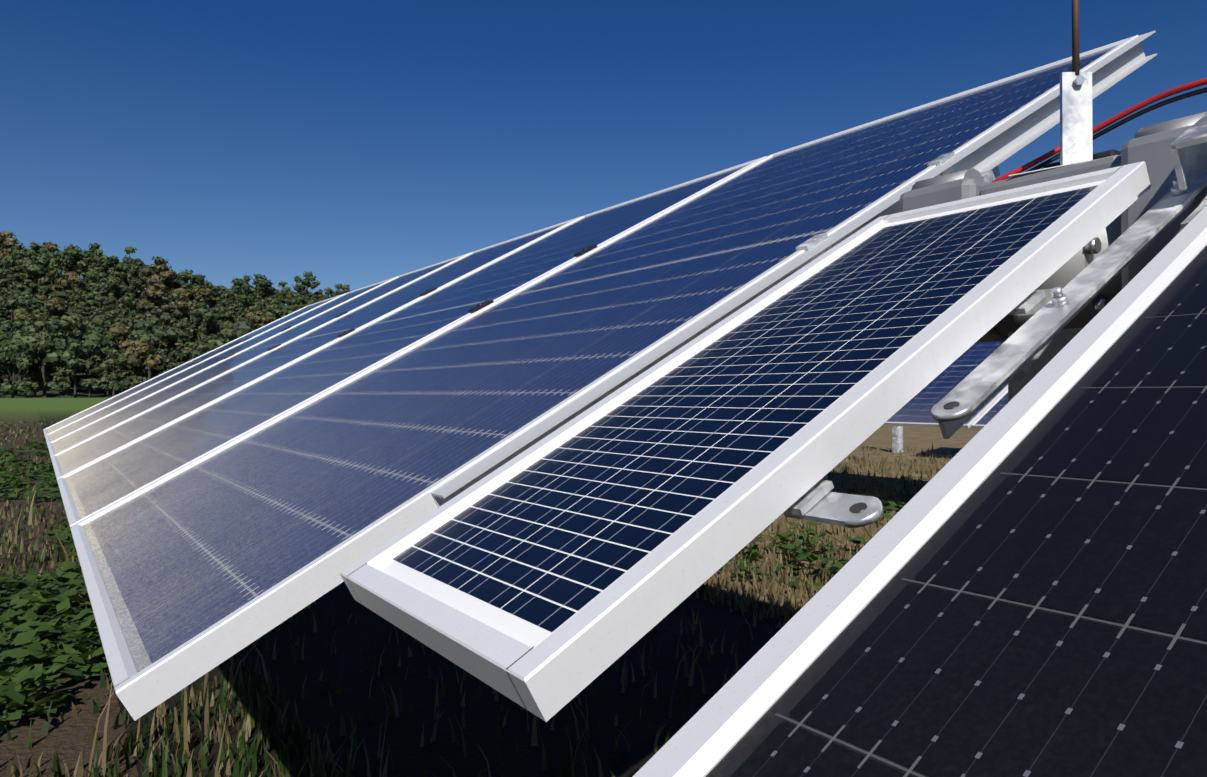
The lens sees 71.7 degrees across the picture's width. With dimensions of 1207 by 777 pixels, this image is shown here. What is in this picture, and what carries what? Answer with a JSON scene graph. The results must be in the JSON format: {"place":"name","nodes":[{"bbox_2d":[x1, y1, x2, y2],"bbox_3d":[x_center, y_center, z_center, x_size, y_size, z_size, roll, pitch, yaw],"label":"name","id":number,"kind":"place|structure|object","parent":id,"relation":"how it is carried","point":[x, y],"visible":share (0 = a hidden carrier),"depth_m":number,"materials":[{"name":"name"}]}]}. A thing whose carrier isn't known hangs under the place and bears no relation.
{"place":"outdoors","nodes":[
{"label":"outdoors","id":0,"kind":"place"},
{"bbox_2d":[0,279,278,397],"bbox_3d":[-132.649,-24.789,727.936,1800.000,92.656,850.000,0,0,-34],"label":"hillside","id":1,"kind":"structure","parent":0,"point":[82,391],"depth_m":327.65,"materials":[{"name":"green plant"}]},
{"bbox_2d":[0,231,350,397],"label":"forest treeline","id":2,"kind":"object","parent":1,"relation":"on","point":[35,340],"visible":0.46,"depth_m":410.82,"materials":[{"name":"green plant"}]},
{"bbox_2d":[0,398,980,776],"bbox_3d":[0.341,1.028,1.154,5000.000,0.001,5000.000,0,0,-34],"label":"ground","id":3,"kind":"structure","parent":0,"point":[70,734],"depth_m":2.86,"materials":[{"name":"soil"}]},
{"bbox_2d":[0,375,146,397],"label":"bushes","id":4,"kind":"object","parent":3,"relation":"on","point":[108,383],"visible":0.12,"depth_m":272.29,"materials":[{"name":"green plant"}]},
{"bbox_2d":[43,31,1206,776],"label":"solar panels","id":5,"kind":"object","parent":3,"relation":"on","point":[547,473],"visible":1,"depth_m":0.67,"materials":[{"name":"glass"}]},
{"bbox_2d":[899,112,1206,342],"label":"slew drive","id":6,"kind":"structure","parent":5,"relation":"on","point":[1149,145],"depth_m":0.93,"materials":[{"name":"metal"}]},
{"bbox_2d":[1009,161,1085,177],"bbox_3d":[0.541,-0.260,1.004,0.061,0.001,0.091,0,0,-34],"label":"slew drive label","id":7,"kind":"object","parent":6,"relation":"attached to","point":[1026,173],"visible":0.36,"depth_m":0.99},
{"bbox_2d":[990,78,1206,182],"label":"cables","id":8,"kind":"object","parent":6,"relation":"attached to","point":[1147,102],"visible":0.5,"depth_m":1.04,"materials":[{"name":"red plastic"}]},
{"bbox_2d":[1060,0,1092,164],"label":"lightning rod","id":9,"kind":"object","parent":5,"relation":"attached to","point":[1076,137],"visible":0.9,"depth_m":1.01,"materials":[{"name":"silver metal"}]},
{"bbox_2d":[892,426,902,452],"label":"tracker piers","id":10,"kind":"structure","parent":3,"relation":"on","point":[897,439],"depth_m":14.35,"materials":[{"name":"silver metal"}]},
{"bbox_2d":[882,341,1007,428],"bbox_3d":[4.722,-0.132,4.754,2.001,0.194,12.990,-33,18,-30],"label":"solar panel","id":11,"kind":"object","parent":3,"relation":"on","point":[915,411],"visible":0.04,"depth_m":6.78,"materials":[{"name":"glass"}]},
{"bbox_2d":[1008,289,1082,402],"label":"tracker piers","id":12,"kind":"structure","parent":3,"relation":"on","point":[1034,366],"depth_m":1.00,"materials":[{"name":"grey metal"}]},
{"bbox_2d":[0,0,1206,307],"label":"sky","id":13,"kind":"structure","parent":0,"point":[357,144],"materials":[{"name":"blue"}]}
]}

